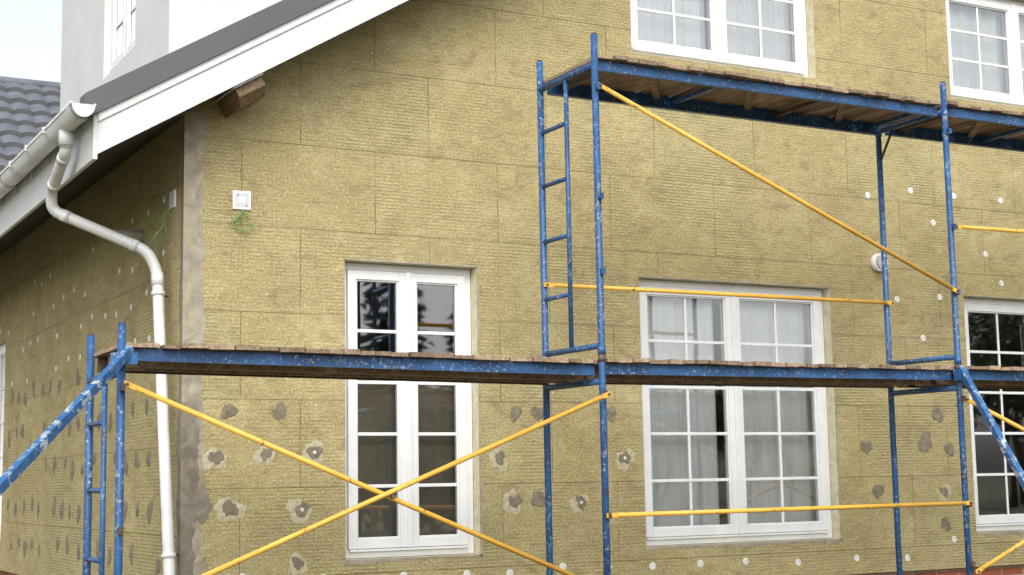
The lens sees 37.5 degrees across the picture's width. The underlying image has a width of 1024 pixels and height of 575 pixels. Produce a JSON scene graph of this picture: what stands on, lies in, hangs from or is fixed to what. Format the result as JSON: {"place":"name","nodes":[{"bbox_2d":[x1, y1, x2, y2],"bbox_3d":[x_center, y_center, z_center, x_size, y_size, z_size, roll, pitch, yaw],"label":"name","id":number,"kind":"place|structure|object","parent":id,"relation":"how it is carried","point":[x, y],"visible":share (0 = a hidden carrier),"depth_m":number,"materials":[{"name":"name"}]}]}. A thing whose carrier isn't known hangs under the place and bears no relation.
{"place":"outdoors","nodes":[
{"label":"outdoors","id":0,"kind":"place"},
{"bbox_2d":[0,0,61,82],"label":"sky","id":1,"kind":"structure","parent":0,"point":[30,30],"materials":[{"name":"white"}]},
{"label":"ground","id":2,"kind":"structure","parent":0,"visible":0},
{"bbox_2d":[0,32,1023,574],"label":"scaffolding","id":3,"kind":"object","parent":2,"relation":"on","point":[644,84],"visible":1,"depth_m":9.99,"materials":[{"name":"blue metal"}]},
{"bbox_2d":[0,564,1023,574],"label":"brick plinth","id":4,"kind":"structure","parent":2,"relation":"on","point":[1007,570],"depth_m":13.30,"materials":[{"name":"brown brick"}]},
{"bbox_2d":[0,0,1023,574],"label":"insulation walls","id":5,"kind":"structure","parent":4,"relation":"on","point":[406,130],"depth_m":11.63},
{"bbox_2d":[0,343,5,538],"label":"frame","id":6,"kind":"object","parent":5,"relation":"attached to","point":[2,349],"visible":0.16,"depth_m":16.49,"materials":[{"name":"white plastic"}]},
{"bbox_2d":[0,356,4,524],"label":"glass","id":7,"kind":"object","parent":6,"relation":"attached to","point":[2,412],"visible":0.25,"depth_m":16.39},
{"bbox_2d":[114,229,143,243],"bbox_3d":[-2.788,-0.365,11.077,0.250,0.109,0.109,3,-8,-28],"label":"overflow pipe stub","id":8,"kind":"object","parent":5,"relation":"attached to","point":[136,235],"visible":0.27,"depth_m":11.04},
{"bbox_2d":[149,190,175,249],"bbox_3d":[-2.454,-0.462,10.466,0.374,0.394,0.123,-6,-9,37],"label":"electrical box","id":9,"kind":"object","parent":5,"relation":"attached to","point":[172,199],"visible":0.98,"depth_m":10.43,"materials":[{"name":"white plastic"}]},
{"bbox_2d":[176,122,184,574],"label":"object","id":10,"kind":"object","parent":5,"relation":"attached to","point":[178,452],"visible":0.94,"depth_m":10.08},
{"bbox_2d":[180,402,199,574],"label":"corner mortar","id":11,"kind":"object","parent":5,"relation":"attached to","point":[190,442],"visible":0.97,"depth_m":9.97,"materials":[{"name":"beige concrete"}]},
{"bbox_2d":[180,111,205,556],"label":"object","id":12,"kind":"object","parent":5,"relation":"attached to","point":[194,316],"visible":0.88,"depth_m":10.17,"materials":[{"name":"grey concrete"}]},
{"bbox_2d":[214,73,264,117],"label":"purlin beam","id":13,"kind":"structure","parent":5,"relation":"attached to","point":[240,97],"depth_m":10.14,"materials":[{"name":"brown wood"}]},
{"bbox_2d":[232,190,254,231],"bbox_3d":[-1.848,-0.524,10.365,0.163,0.286,0.054,3,-8,-28],"label":"electrical box","id":14,"kind":"object","parent":5,"relation":"attached to","point":[241,200],"visible":1,"depth_m":10.37,"materials":[{"name":"white plastic"}]},
{"bbox_2d":[345,262,473,558],"bbox_3d":[-0.765,0.883,10.923,1.044,2.094,0.110,3,-8,-28],"label":"frame","id":15,"kind":"object","parent":5,"relation":"attached to","point":[408,540],"visible":0.94,"depth_m":10.89,"materials":[{"name":"white plastic"}]},
{"bbox_2d":[358,380,455,537],"bbox_3d":[-0.798,1.195,10.954,1.010,1.450,0.012,3,-8,-28],"label":"curtain","id":16,"kind":"object","parent":15,"relation":"hanging from","point":[376,413],"visible":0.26,"depth_m":10.95,"materials":[{"name":"beige fabric"}]},
{"bbox_2d":[344,258,477,266],"bbox_3d":[-0.725,-0.182,10.950,1.070,0.018,0.002,3,-8,-28],"label":"window filler","id":17,"kind":"object","parent":5,"relation":"attached to","point":[394,261],"depth_m":10.96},
{"bbox_2d":[344,554,482,565],"bbox_3d":[-0.684,1.930,10.683,1.080,0.041,0.002,3,-8,-28],"label":"window filler","id":18,"kind":"object","parent":5,"relation":"attached to","point":[366,561],"depth_m":10.61,"materials":[{"name":"beige concrete"}]},
{"bbox_2d":[7,367,953,574],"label":"adhesive patches","id":19,"kind":"object","parent":5,"relation":"attached to","point":[226,508],"visible":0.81,"depth_m":11.10,"materials":[{"name":"grey concrete"}]},
{"bbox_2d":[477,272,483,556],"bbox_3d":[-0.231,0.892,11.073,0.032,2.140,0.002,3,-8,-28],"label":"window filler","id":20,"kind":"object","parent":5,"relation":"attached to","point":[480,457],"depth_m":11.04,"materials":[{"name":"beige concrete"}]},
{"bbox_2d":[0,187,1003,574],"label":"insulation dowels","id":21,"kind":"object","parent":5,"relation":"attached to","point":[798,561],"visible":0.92,"depth_m":12.58,"materials":[{"name":"white plastic"}]},
{"bbox_2d":[0,0,1019,237],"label":"roof","id":22,"kind":"structure","parent":5,"relation":"on","point":[160,90],"depth_m":9.97,"materials":[{"name":"white wood"}]},
{"bbox_2d":[0,101,178,574],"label":"rain gutter","id":23,"kind":"object","parent":22,"relation":"attached to","point":[68,119],"visible":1,"depth_m":10.09,"materials":[{"name":"white plastic"}]},
{"bbox_2d":[0,104,198,254],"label":"soffit boards","id":24,"kind":"object","parent":22,"relation":"on","point":[107,161],"visible":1,"depth_m":11.39,"materials":[{"name":"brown wood"}]},
{"bbox_2d":[60,0,281,110],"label":"dormer","id":25,"kind":"object","parent":22,"relation":"attached to","point":[163,28],"visible":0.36,"depth_m":12.22,"materials":[{"name":"paint"}]},
{"bbox_2d":[109,0,135,72],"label":"frame","id":26,"kind":"object","parent":25,"relation":"on","point":[128,46],"visible":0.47,"depth_m":12.74,"materials":[{"name":"white plastic"}]},
{"bbox_2d":[116,0,135,57],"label":"glass","id":27,"kind":"object","parent":26,"relation":"attached to","point":[120,27],"visible":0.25,"depth_m":12.98,"materials":[{"name":"white glass"}]},
{"bbox_2d":[347,0,1023,558],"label":"interior partitions","id":28,"kind":"object","parent":5,"relation":"on","point":[375,304],"depth_m":17.68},
{"bbox_2d":[630,0,807,76],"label":"frame","id":29,"kind":"object","parent":5,"relation":"attached to","point":[717,53],"visible":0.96,"depth_m":12.68,"materials":[{"name":"white plastic"}]},
{"bbox_2d":[637,0,792,61],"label":"curtain","id":30,"kind":"object","parent":29,"relation":"hanging from","point":[658,28],"visible":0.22,"depth_m":12.92,"materials":[{"name":"white fabric"}]},
{"bbox_2d":[638,276,829,287],"bbox_3d":[1.847,-0.051,12.339,1.951,0.020,0.002,3,-8,-28],"label":"window filler","id":31,"kind":"object","parent":5,"relation":"attached to","point":[744,281],"depth_m":12.37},
{"bbox_2d":[639,279,831,545],"bbox_3d":[1.807,1.015,12.312,1.925,2.094,0.110,3,-8,-28],"label":"frame","id":32,"kind":"object","parent":5,"relation":"attached to","point":[737,528],"visible":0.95,"depth_m":12.28,"materials":[{"name":"white plastic"}]},
{"bbox_2d":[647,296,815,526],"bbox_3d":[1.759,1.017,12.400,1.891,2.080,0.031,3,-8,-28],"label":"curtain","id":33,"kind":"object","parent":32,"relation":"hanging from","point":[668,407],"visible":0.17,"depth_m":12.42,"materials":[{"name":"white fabric"}]},
{"bbox_2d":[645,538,842,550],"bbox_3d":[1.888,2.064,12.072,1.961,0.045,0.002,3,-8,-28],"label":"window filler","id":34,"kind":"object","parent":5,"relation":"attached to","point":[820,541],"depth_m":12.09,"materials":[{"name":"beige concrete"}]},
{"bbox_2d":[830,285,842,539],"bbox_3d":[2.728,1.045,12.671,0.032,2.140,0.002,3,-8,-28],"label":"window filler","id":35,"kind":"object","parent":5,"relation":"attached to","point":[838,451],"depth_m":12.65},
{"bbox_2d":[870,253,887,271],"bbox_3d":[3.179,-0.216,13.063,0.156,0.156,0.092,3,-8,-28],"label":"wall vent","id":36,"kind":"object","parent":5,"relation":"attached to","point":[875,263],"depth_m":13.02,"materials":[{"name":"white plastic"}]},
{"bbox_2d":[945,0,1023,107],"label":"frame","id":37,"kind":"object","parent":5,"relation":"attached to","point":[1011,11],"visible":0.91,"depth_m":14.27,"materials":[{"name":"white plastic"}]},
{"bbox_2d":[949,3,1023,95],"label":"curtain","id":38,"kind":"object","parent":37,"relation":"hanging from","point":[965,46],"visible":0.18,"depth_m":14.31,"materials":[{"name":"white fabric"}]},
{"bbox_2d":[963,295,1023,298],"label":"window filler","id":39,"kind":"object","parent":5,"relation":"attached to","point":[989,296],"depth_m":13.66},
{"bbox_2d":[964,298,1023,531],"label":"frame","id":40,"kind":"object","parent":5,"relation":"attached to","point":[1001,522],"visible":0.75,"depth_m":13.64,"materials":[{"name":"white plastic"}]},
{"bbox_2d":[1019,325,1023,391],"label":"curtain","id":41,"kind":"object","parent":40,"relation":"hanging from","point":[1022,338],"visible":0.08,"depth_m":14.12,"materials":[{"name":"white fabric"}]},
{"bbox_2d":[976,531,1023,535],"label":"window filler","id":42,"kind":"object","parent":5,"relation":"attached to","point":[1001,533],"depth_m":13.40,"materials":[{"name":"beige concrete"}]},
{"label":"walls","id":43,"kind":"object","parent":2,"relation":"on","visible":0},
{"bbox_2d":[0,76,60,172],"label":"roof","id":44,"kind":"structure","parent":43,"relation":"on","point":[29,109],"depth_m":28.48,"materials":[{"name":"grey tile"}]}
]}

